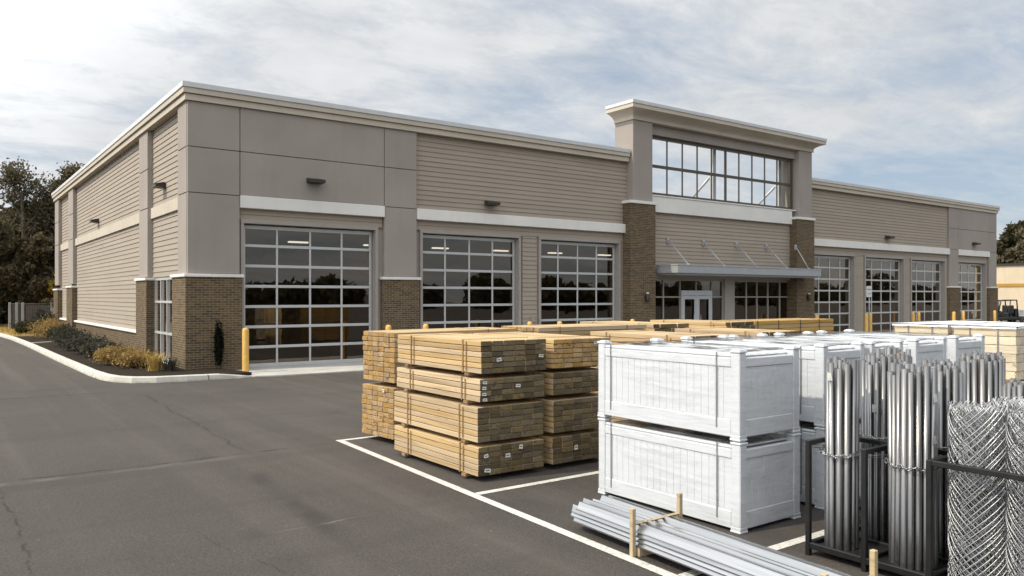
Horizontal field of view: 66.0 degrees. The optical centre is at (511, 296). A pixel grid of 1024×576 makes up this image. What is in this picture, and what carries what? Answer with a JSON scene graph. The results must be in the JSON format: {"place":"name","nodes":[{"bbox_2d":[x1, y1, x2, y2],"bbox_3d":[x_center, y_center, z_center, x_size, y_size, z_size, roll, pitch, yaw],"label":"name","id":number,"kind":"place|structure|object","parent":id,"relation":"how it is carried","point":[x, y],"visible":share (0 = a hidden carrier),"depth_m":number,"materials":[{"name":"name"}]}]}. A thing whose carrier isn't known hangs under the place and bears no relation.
{"place":"outdoors","nodes":[
{"label":"outdoors","id":0,"kind":"place"},
{"bbox_2d":[0,324,46,335],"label":"lawn","id":1,"kind":"structure","parent":0,"point":[4,325],"depth_m":45.16,"materials":[{"name":"yellow plant"}]},
{"bbox_2d":[0,219,14,311],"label":"tree","id":2,"kind":"object","parent":1,"relation":"on","point":[6,250],"visible":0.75,"depth_m":53.43,"materials":[{"name":"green plant"}]},
{"bbox_2d":[10,320,38,334],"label":"shrub","id":3,"kind":"object","parent":1,"relation":"on","point":[20,327],"visible":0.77,"depth_m":41.87,"materials":[{"name":"green plant"}]},
{"bbox_2d":[0,232,54,302],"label":"tree","id":4,"kind":"object","parent":1,"relation":"on","point":[26,275],"visible":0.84,"depth_m":53.48,"materials":[{"name":"green plant"}]},
{"bbox_2d":[0,156,58,261],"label":"tree","id":5,"kind":"object","parent":1,"relation":"on","point":[42,208],"visible":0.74,"depth_m":58.12,"materials":[{"name":"green plant"}]},
{"bbox_2d":[13,213,54,268],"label":"tree","id":6,"kind":"object","parent":1,"relation":"on","point":[51,262],"visible":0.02,"depth_m":60.35,"materials":[{"name":"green plant"}]},
{"bbox_2d":[25,307,56,326],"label":"shrub","id":7,"kind":"object","parent":1,"relation":"on","point":[39,314],"visible":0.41,"depth_m":44.23,"materials":[{"name":"green plant"}]},
{"bbox_2d":[39,285,59,308],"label":"tree","id":8,"kind":"object","parent":1,"relation":"on","point":[48,300],"visible":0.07,"depth_m":49.35,"materials":[{"name":"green plant"}]},
{"bbox_2d":[47,270,56,296],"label":"tree","id":9,"kind":"object","parent":1,"relation":"on","point":[52,285],"visible":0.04,"depth_m":53.33,"materials":[{"name":"green plant"}]},
{"bbox_2d":[0,320,1019,575],"bbox_3d":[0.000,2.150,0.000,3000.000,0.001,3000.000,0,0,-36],"label":"ground","id":10,"kind":"structure","parent":0,"point":[252,476],"depth_m":8.52,"materials":[{"name":"grey asphalt"}]},
{"bbox_2d":[0,293,41,323],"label":"undergrowth","id":11,"kind":"object","parent":10,"relation":"on","point":[4,307],"visible":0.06,"depth_m":58.75,"materials":[{"name":"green plant"}]},
{"bbox_2d":[0,206,52,247],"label":"tree","id":12,"kind":"object","parent":10,"relation":"on","point":[13,215],"visible":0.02,"depth_m":61.05,"materials":[{"name":"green plant"}]},
{"bbox_2d":[8,302,53,328],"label":"fence enclosure","id":13,"kind":"object","parent":10,"relation":"on","point":[20,312],"visible":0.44,"depth_m":49.06,"materials":[{"name":"wood"}]},
{"bbox_2d":[12,334,56,343],"bbox_3d":[-22.579,2.070,38.228,2.300,0.160,9.150,0,0,-36],"label":"bed edging","id":14,"kind":"object","parent":10,"relation":"on","point":[37,342],"visible":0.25,"depth_m":34.71,"materials":[{"name":"concrete"}]},
{"bbox_2d":[0,161,84,302],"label":"tree","id":15,"kind":"object","parent":10,"relation":"on","point":[69,171],"visible":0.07,"depth_m":59.78,"materials":[{"name":"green plant"}]},
{"bbox_2d":[0,333,252,382],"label":"kerb","id":16,"kind":"structure","parent":10,"relation":"on","point":[90,371],"depth_m":20.46,"materials":[{"name":"concrete"}]},
{"bbox_2d":[14,336,251,375],"bbox_3d":[-16.454,2.120,30.507,3.225,0.160,26.444,0,0,-39],"label":"planting bed","id":17,"kind":"object","parent":10,"relation":"on","point":[105,367],"visible":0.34,"depth_m":22.36,"materials":[{"name":"brown soil"}]},
{"bbox_2d":[26,314,63,338],"bbox_3d":[-22.683,1.466,38.266,1.797,1.247,3.293,0,0,-36],"label":"shrub","id":18,"kind":"object","parent":17,"relation":"on","point":[45,326],"visible":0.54,"depth_m":38.11,"materials":[{"name":"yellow plant"}]},
{"bbox_2d":[29,316,64,335],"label":"shrub","id":19,"kind":"object","parent":17,"relation":"on","point":[47,320],"visible":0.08,"depth_m":40.82,"materials":[{"name":"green plant"}]},
{"bbox_2d":[44,322,77,340],"bbox_3d":[-20.222,1.623,35.499,1.464,0.951,2.384,0,0,-36],"label":"shrub","id":20,"kind":"object","parent":17,"relation":"on","point":[53,329],"visible":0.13,"depth_m":35.30,"materials":[{"name":"green plant"}]},
{"bbox_2d":[47,324,91,344],"bbox_3d":[-18.131,1.629,32.495,1.784,0.957,2.820,0,0,-36],"label":"shrub","id":21,"kind":"object","parent":17,"relation":"on","point":[63,333],"visible":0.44,"depth_m":32.31,"materials":[{"name":"green plant"}]},
{"bbox_2d":[55,333,104,350],"bbox_3d":[-16.381,1.688,29.942,1.733,0.821,1.889,0,0,-36],"label":"shrub","id":22,"kind":"object","parent":17,"relation":"on","point":[62,343],"visible":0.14,"depth_m":29.69,"materials":[{"name":"green plant"}]},
{"bbox_2d":[63,333,110,354],"bbox_3d":[-15.013,1.705,27.977,1.585,0.799,2.521,0,0,-36],"label":"shrub","id":23,"kind":"object","parent":17,"relation":"on","point":[78,342],"visible":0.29,"depth_m":27.95,"materials":[{"name":"green plant"}]},
{"bbox_2d":[72,339,122,357],"bbox_3d":[-13.949,1.764,26.571,1.661,0.691,1.905,0,0,-36],"label":"shrub","id":24,"kind":"object","parent":17,"relation":"on","point":[91,348],"visible":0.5,"depth_m":26.16,"materials":[{"name":"green plant"}]},
{"bbox_2d":[97,343,139,357],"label":"shrub","id":25,"kind":"object","parent":17,"relation":"on","point":[124,349],"visible":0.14,"depth_m":25.06,"materials":[{"name":"brown plant"}]},
{"bbox_2d":[86,345,151,365],"bbox_3d":[-11.667,1.766,23.598,2.250,0.647,1.609,0,0,24],"label":"shrub","id":26,"kind":"object","parent":17,"relation":"on","point":[103,354],"visible":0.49,"depth_m":23.31,"materials":[{"name":"yellow plant"}]},
{"bbox_2d":[106,347,163,368],"bbox_3d":[-10.743,1.770,22.694,1.512,0.639,1.298,0,0,-4],"label":"shrub","id":27,"kind":"object","parent":17,"relation":"on","point":[130,359],"visible":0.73,"depth_m":22.46,"materials":[{"name":"yellow plant"}]},
{"bbox_2d":[136,353,169,370],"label":"grass tussock","id":28,"kind":"object","parent":17,"relation":"in","point":[153,362],"depth_m":21.62,"materials":[{"name":"plant"}]},
{"bbox_2d":[156,356,185,370],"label":"grass tussock","id":29,"kind":"object","parent":17,"relation":"in","point":[171,365],"depth_m":21.59,"materials":[{"name":"green plant"}]},
{"bbox_2d":[213,313,224,368],"bbox_3d":[-8.291,1.268,22.302,0.340,1.627,0.311,0,0,2],"label":"evergreen","id":30,"kind":"object","parent":17,"relation":"in","point":[218,337],"visible":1,"depth_m":22.25,"materials":[{"name":"green plant"}]},
{"bbox_2d":[239,362,364,376],"bbox_3d":[12.331,2.135,36.990,50.688,0.030,3.400,0,0,-36],"label":"apron","id":31,"kind":"object","parent":10,"relation":"on","point":[306,369],"visible":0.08,"depth_m":22.92,"materials":[{"name":"concrete"}]},
{"bbox_2d":[242,328,248,371],"bbox_3d":[-7.439,1.510,22.022,0.244,1.280,0.244,0,0,-36],"label":"bollard","id":32,"kind":"object","parent":31,"relation":"on","point":[245,349],"visible":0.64,"depth_m":21.95,"materials":[{"name":"metal"}]},
{"bbox_2d":[864,314,867,332],"bbox_3d":[17.985,1.510,40.029,0.244,1.280,0.244,0,0,-36],"label":"bollard","id":33,"kind":"object","parent":31,"relation":"on","point":[866,322],"visible":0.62,"depth_m":39.96,"materials":[{"name":"metal"}]},
{"bbox_2d":[868,313,871,331],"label":"bollard","id":34,"kind":"object","parent":31,"relation":"on","point":[870,322],"visible":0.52,"depth_m":40.72,"materials":[{"name":"metal"}]},
{"bbox_2d":[911,312,914,321],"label":"bollard","id":35,"kind":"object","parent":31,"relation":"on","point":[912,316],"visible":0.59,"depth_m":43.35,"materials":[{"name":"metal"}]},
{"bbox_2d":[917,312,919,321],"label":"bollard","id":36,"kind":"object","parent":31,"relation":"on","point":[918,316],"visible":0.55,"depth_m":43.89,"materials":[{"name":"metal"}]},
{"bbox_2d":[952,311,955,320],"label":"bollard","id":37,"kind":"object","parent":31,"relation":"on","point":[953,316],"visible":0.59,"depth_m":45.92,"materials":[{"name":"metal"}]},
{"bbox_2d":[961,311,964,320],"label":"bollard","id":38,"kind":"object","parent":31,"relation":"on","point":[962,315],"visible":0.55,"depth_m":46.85,"materials":[{"name":"metal"}]},
{"bbox_2d":[993,310,995,321],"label":"bollard","id":39,"kind":"object","parent":31,"relation":"on","point":[994,315],"visible":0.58,"depth_m":49.32,"materials":[{"name":"metal"}]},
{"bbox_2d":[342,436,378,439],"bbox_3d":[1.927,2.146,15.069,11.045,0.001,0.100,0,0,-36],"label":"parking line","id":40,"kind":"object","parent":10,"relation":"on","point":[360,437],"visible":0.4,"depth_m":12.01,"materials":[{"name":"paint"}]},
{"bbox_2d":[362,382,403,439],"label":"lumber bundle","id":41,"kind":"object","parent":10,"relation":"on","point":[378,400],"visible":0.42,"depth_m":11.63,"materials":[{"name":"brown wood"}]},
{"bbox_2d":[362,327,515,382],"bbox_3d":[-1.107,0.902,12.461,2.384,0.775,0.887,0,0,-42],"label":"lumber bundle","id":42,"kind":"object","parent":41,"relation":"on","point":[381,363],"visible":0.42,"depth_m":11.72,"materials":[{"name":"brown wood"}]},
{"bbox_2d":[394,424,543,476],"bbox_3d":[-0.605,1.930,10.191,0.997,0.380,2.079,0,0,-36],"label":"lumber bundle","id":43,"kind":"object","parent":10,"relation":"on","point":[492,457],"visible":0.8,"depth_m":9.52,"materials":[{"name":"brown wood"}]},
{"bbox_2d":[394,390,542,442],"bbox_3d":[-0.618,1.505,10.208,0.997,0.450,2.062,0,0,-36],"label":"lumber bundle","id":44,"kind":"object","parent":43,"relation":"on","point":[481,422],"visible":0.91,"depth_m":9.54,"materials":[{"name":"brown wood"}]},
{"bbox_2d":[397,366,543,403],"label":"lumber bundle","id":45,"kind":"object","parent":44,"relation":"on","point":[479,388],"visible":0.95,"depth_m":9.57,"materials":[{"name":"brown wood"}]},
{"bbox_2d":[397,333,545,375],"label":"lumber bundle","id":46,"kind":"object","parent":45,"relation":"on","point":[468,354],"visible":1,"depth_m":9.55,"materials":[{"name":"brown wood"}]},
{"bbox_2d":[336,440,678,575],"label":"parking line","id":47,"kind":"object","parent":10,"relation":"on","point":[641,563],"visible":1,"depth_m":7.63,"materials":[{"name":"paint"}]},
{"bbox_2d":[51,80,999,369],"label":"store building","id":48,"kind":"structure","parent":10,"relation":"on","point":[285,230],"depth_m":29.02,"materials":[{"name":"beige paint"}]},
{"bbox_2d":[155,277,171,362],"bbox_3d":[-10.893,0.765,24.746,0.300,2.770,3.460,0,0,-36],"label":"window","id":49,"kind":"structure","parent":48,"relation":"in","point":[163,285],"depth_m":25.35,"materials":[{"name":"metal"}]},
{"bbox_2d":[244,225,371,367],"bbox_3d":[-6.294,-0.002,24.568,4.200,4.235,0.065,0,0,-36],"label":"garage door","id":50,"kind":"structure","parent":48,"relation":"in","point":[308,291],"depth_m":24.48,"materials":[{"name":"glass"}]},
{"bbox_2d":[423,234,514,328],"bbox_3d":[-1.532,-0.002,28.068,4.020,4.235,0.065,0,0,-36],"label":"garage door","id":51,"kind":"structure","parent":48,"relation":"in","point":[468,281],"depth_m":28.04,"materials":[{"name":"glass"}]},
{"bbox_2d":[541,241,614,324],"bbox_3d":[2.569,-0.002,31.083,4.000,4.235,0.065,0,0,-36],"label":"garage door","id":52,"kind":"structure","parent":48,"relation":"in","point":[578,279],"depth_m":31.05,"materials":[{"name":"glass"}]},
{"bbox_2d":[656,278,722,319],"bbox_3d":[7.724,0.655,34.757,4.780,2.890,0.100,0,0,-36],"label":"storefront window","id":53,"kind":"structure","parent":48,"relation":"in","point":[668,290],"depth_m":34.69,"materials":[{"name":"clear glass"}]},
{"bbox_2d":[681,290,711,319],"bbox_3d":[8.205,0.925,35.015,2.040,2.390,0.050,0,0,-36],"label":"entrance door","id":54,"kind":"structure","parent":48,"relation":"in","point":[696,298],"depth_m":34.97,"materials":[{"name":"metal"}]},
{"bbox_2d":[652,135,792,209],"bbox_3d":[9.734,-5.535,36.160,10.316,2.528,0.140,0,0,-36],"label":"tower window","id":55,"kind":"structure","parent":48,"relation":"in","point":[790,162],"depth_m":36.21,"materials":[{"name":"clear glass"}]},
{"bbox_2d":[735,280,787,319],"bbox_3d":[12.115,0.655,37.985,4.720,2.890,0.100,0,0,-36],"label":"storefront window","id":56,"kind":"structure","parent":48,"relation":"in","point":[754,299],"depth_m":37.85,"materials":[{"name":"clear glass"}]},
{"bbox_2d":[814,255,849,333],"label":"garage door","id":57,"kind":"structure","parent":48,"relation":"in","point":[832,289],"depth_m":41.69,"materials":[{"name":"glass"}]},
{"bbox_2d":[866,258,899,333],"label":"garage door","id":58,"kind":"structure","parent":48,"relation":"in","point":[883,275],"depth_m":44.66,"materials":[{"name":"glass"}]},
{"bbox_2d":[912,261,940,321],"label":"garage door","id":59,"kind":"structure","parent":48,"relation":"in","point":[926,275],"depth_m":47.57,"materials":[{"name":"glass"}]},
{"bbox_2d":[958,263,981,320],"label":"garage door","id":60,"kind":"structure","parent":48,"relation":"in","point":[969,275],"depth_m":50.98,"materials":[{"name":"glass"}]},
{"bbox_2d":[476,471,598,494],"bbox_3d":[4.142,2.146,11.906,11.222,0.001,0.100,0,0,-36],"label":"parking line","id":61,"kind":"object","parent":10,"relation":"on","point":[534,483],"visible":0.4,"depth_m":9.05,"materials":[{"name":"paint"}]},
{"bbox_2d":[531,428,598,464],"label":"lumber bundle","id":62,"kind":"object","parent":10,"relation":"on","point":[568,446],"visible":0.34,"depth_m":9.96,"materials":[{"name":"brown wood"}]},
{"bbox_2d":[525,392,599,432],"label":"lumber bundle","id":63,"kind":"object","parent":62,"relation":"on","point":[570,412],"visible":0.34,"depth_m":9.95,"materials":[{"name":"brown wood"}]},
{"bbox_2d":[527,367,598,395],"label":"lumber bundle","id":64,"kind":"object","parent":63,"relation":"on","point":[570,381],"visible":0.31,"depth_m":9.98,"materials":[{"name":"brown wood"}]},
{"bbox_2d":[469,332,609,369],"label":"lumber bundle","id":65,"kind":"object","parent":64,"relation":"on","point":[568,351],"visible":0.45,"depth_m":10.03,"materials":[{"name":"brown wood"}]},
{"bbox_2d":[591,391,627,421],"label":"lumber bundle","id":66,"kind":"object","parent":10,"relation":"on","point":[613,417],"visible":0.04,"depth_m":12.41,"materials":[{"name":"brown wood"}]},
{"bbox_2d":[590,330,728,367],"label":"lumber bundle","id":67,"kind":"object","parent":66,"relation":"on","point":[641,336],"visible":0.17,"depth_m":12.13,"materials":[{"name":"brown wood"}]},
{"bbox_2d":[598,417,800,534],"bbox_3d":[1.874,1.733,8.154,0.948,0.834,1.911,0,0,-36],"label":"vinyl crate","id":68,"kind":"object","parent":10,"relation":"on","point":[739,488],"visible":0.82,"depth_m":7.60,"materials":[{"name":"white plastic"}]},
{"bbox_2d":[597,338,800,441],"bbox_3d":[1.871,0.897,8.159,0.948,0.834,1.911,0,0,-36],"label":"vinyl crate","id":69,"kind":"object","parent":68,"relation":"on","point":[739,394],"visible":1,"depth_m":7.61,"materials":[{"name":"white plastic"}]},
{"bbox_2d":[570,492,877,575],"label":"channel bundle","id":70,"kind":"object","parent":10,"relation":"on","point":[641,530],"visible":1,"depth_m":6.20,"materials":[{"name":"grey metal"}]},
{"bbox_2d":[677,520,860,575],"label":"parking line","id":71,"kind":"object","parent":10,"relation":"on","point":[776,547],"visible":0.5,"depth_m":6.83,"materials":[{"name":"paint"}]},
{"bbox_2d":[775,421,860,509],"bbox_3d":[2.899,1.733,8.932,0.797,0.834,1.911,0,0,-36],"label":"vinyl crate","id":72,"kind":"object","parent":10,"relation":"on","point":[809,430],"visible":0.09,"depth_m":8.05,"materials":[{"name":"white plastic"}]},
{"bbox_2d":[680,335,865,426],"bbox_3d":[2.895,0.897,8.937,0.797,0.834,1.911,0,0,-36],"label":"vinyl crate","id":73,"kind":"object","parent":72,"relation":"on","point":[812,360],"visible":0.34,"depth_m":8.14,"materials":[{"name":"white plastic"}]},
{"bbox_2d":[866,286,871,331],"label":"sign post","id":74,"kind":"object","parent":10,"relation":"on","point":[869,291],"visible":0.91,"depth_m":40.26,"materials":[{"name":"metal"}]},
{"bbox_2d":[805,436,1023,575],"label":"pipe rack","id":75,"kind":"object","parent":10,"relation":"on","point":[861,554],"visible":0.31,"depth_m":6.15,"materials":[{"name":"black metal"}]},
{"bbox_2d":[812,356,863,550],"bbox_3d":[2.702,1.284,6.521,0.363,1.562,0.426,0,0,-36],"label":"pipe bundle","id":76,"kind":"object","parent":75,"relation":"on","point":[841,453],"visible":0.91,"depth_m":6.43,"materials":[{"name":"metal"}]},
{"bbox_2d":[859,353,905,541],"bbox_3d":[3.162,1.278,6.765,0.444,1.574,0.483,0,0,-36],"label":"pipe bundle","id":77,"kind":"object","parent":75,"relation":"on","point":[874,369],"visible":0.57,"depth_m":6.67,"materials":[{"name":"metal"}]},
{"bbox_2d":[867,361,938,570],"bbox_3d":[3.074,1.288,6.079,0.450,1.553,0.483,0,0,-36],"label":"pipe bundle","id":78,"kind":"object","parent":75,"relation":"on","point":[912,415],"visible":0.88,"depth_m":5.99,"materials":[{"name":"metal"}]},
{"bbox_2d":[921,359,969,557],"bbox_3d":[3.458,1.288,6.362,0.445,1.555,0.483,0,0,-36],"label":"pipe bundle","id":79,"kind":"object","parent":75,"relation":"on","point":[952,381],"visible":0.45,"depth_m":6.25,"materials":[{"name":"metal"}]},
{"bbox_2d":[947,399,1011,575],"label":"roll","id":80,"kind":"object","parent":75,"relation":"on","point":[968,423],"visible":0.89,"depth_m":5.62,"materials":[{"name":"metal"}]},
{"bbox_2d":[990,396,1023,573],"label":"roll","id":81,"kind":"object","parent":75,"relation":"on","point":[1013,402],"visible":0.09,"depth_m":5.91,"materials":[{"name":"metal"}]},
{"bbox_2d":[1004,409,1023,575],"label":"roll","id":82,"kind":"object","parent":75,"relation":"on","point":[1019,456],"visible":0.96,"depth_m":5.44,"materials":[{"name":"metal"}]},
{"bbox_2d":[859,418,1008,553],"bbox_3d":[4.054,1.673,7.063,0.940,0.955,1.860,0,0,-36],"label":"pipe rack","id":83,"kind":"object","parent":10,"relation":"on","point":[968,528],"visible":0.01,"depth_m":6.80,"materials":[{"name":"black metal"}]},
{"bbox_2d":[871,347,911,363],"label":"pipe bundle","id":84,"kind":"object","parent":83,"relation":"on","point":[891,350],"visible":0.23,"depth_m":7.31,"materials":[{"name":"silver metal"}]},
{"bbox_2d":[959,351,1005,526],"bbox_3d":[4.248,1.283,7.135,0.399,1.563,0.378,0,0,-36],"label":"pipe bundle","id":85,"kind":"object","parent":83,"relation":"on","point":[986,375],"visible":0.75,"depth_m":7.00,"materials":[{"name":"metal"}]},
{"bbox_2d":[1002,378,1023,541],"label":"pipe bundle","id":86,"kind":"object","parent":83,"relation":"on","point":[1012,388],"visible":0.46,"depth_m":6.43,"materials":[{"name":"metal"}]},
{"bbox_2d":[997,255,1003,263],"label":"tree","id":87,"kind":"object","parent":10,"relation":"on","point":[999,259],"depth_m":103.14,"materials":[{"name":"green plant"}]},
{"bbox_2d":[996,220,1023,263],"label":"tree","id":88,"kind":"object","parent":10,"relation":"on","point":[1007,240],"visible":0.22,"depth_m":108.62,"materials":[{"name":"green plant"}]},
{"bbox_2d":[998,299,1023,322],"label":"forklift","id":89,"kind":"object","parent":10,"relation":"on","point":[1009,313],"visible":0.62,"depth_m":58.90,"materials":[{"name":"metal"}]},
{"bbox_2d":[1001,226,1023,262],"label":"tree","id":90,"kind":"object","parent":10,"relation":"on","point":[1015,254],"visible":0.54,"depth_m":105.02,"materials":[{"name":"green plant"}]},
{"bbox_2d":[0,0,1023,241],"label":"sky","id":91,"kind":"structure","parent":0,"point":[925,97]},
{"bbox_2d":[892,321,1003,335],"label":"lumber bundle","id":92,"kind":"object","parent":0,"point":[944,328],"visible":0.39,"depth_m":12.95,"materials":[{"name":"brown wood"}]},
{"bbox_2d":[951,322,1023,381],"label":"lumber bundle","id":93,"kind":"object","parent":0,"point":[1006,339],"visible":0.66,"depth_m":11.80,"materials":[{"name":"brown wood"}]},
{"bbox_2d":[997,263,1023,316],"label":"cream building","id":94,"kind":"structure","parent":0,"point":[1010,280],"depth_m":78.00,"materials":[{"name":"paint"}]},
{"bbox_3d":[3.547,1.733,9.359,0.683,0.834,1.911,0,0,-36],"label":"vinyl crate","id":95,"kind":"object","parent":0,"visible":0},
{"bbox_2d":[729,333,903,354],"bbox_3d":[3.543,0.897,9.364,0.683,0.834,1.911,0,0,-36],"label":"vinyl crate","id":96,"kind":"object","parent":95,"relation":"on","point":[871,346],"visible":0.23,"depth_m":9.04,"materials":[{"name":"white plastic"}]},
{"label":"vinyl crate","id":97,"kind":"object","parent":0,"visible":0},
{"bbox_2d":[774,331,947,365],"bbox_3d":[4.351,0.897,9.982,0.759,0.834,1.911,0,0,-36],"label":"vinyl crate","id":98,"kind":"object","parent":97,"relation":"on","point":[929,350],"visible":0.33,"depth_m":9.39,"materials":[{"name":"white plastic"}]},
{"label":"vinyl crate","id":99,"kind":"object","parent":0,"visible":0},
{"bbox_2d":[816,329,985,364],"bbox_3d":[5.185,0.897,10.633,0.816,0.834,1.911,0,0,-36],"label":"vinyl crate","id":100,"kind":"object","parent":99,"relation":"on","point":[956,346],"visible":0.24,"depth_m":10.06,"materials":[{"name":"white plastic"}]},
{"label":"lumber bundle","id":101,"kind":"object","parent":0,"visible":0},
{"bbox_2d":[501,323,646,335],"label":"lumber bundle","id":102,"kind":"object","parent":101,"relation":"on","point":[576,329],"visible":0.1,"depth_m":13.49,"materials":[{"name":"brown wood"}]},
{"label":"lumber bundle","id":103,"kind":"object","parent":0,"visible":0},
{"bbox_2d":[580,321,688,331],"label":"lumber bundle","id":104,"kind":"object","parent":103,"relation":"on","point":[663,326],"visible":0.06,"depth_m":14.87,"materials":[{"name":"brown wood"}]},
{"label":"lumber bundle","id":105,"kind":"object","parent":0,"visible":0},
{"bbox_2d":[650,319,754,328],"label":"lumber bundle","id":106,"kind":"object","parent":105,"relation":"on","point":[720,324],"visible":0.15,"depth_m":16.14,"materials":[{"name":"brown wood"}]},
{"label":"lumber bundle","id":107,"kind":"object","parent":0,"visible":0},
{"bbox_2d":[675,327,799,338],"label":"lumber bundle","id":108,"kind":"object","parent":107,"relation":"on","point":[740,332],"visible":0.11,"depth_m":12.85,"materials":[{"name":"brown wood"}]},
{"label":"lumber bundle","id":109,"kind":"object","parent":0,"visible":0},
{"bbox_2d":[720,318,833,334],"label":"lumber bundle","id":110,"kind":"object","parent":109,"relation":"on","point":[801,325],"visible":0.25,"depth_m":17.20,"materials":[{"name":"brown wood"}]}
]}

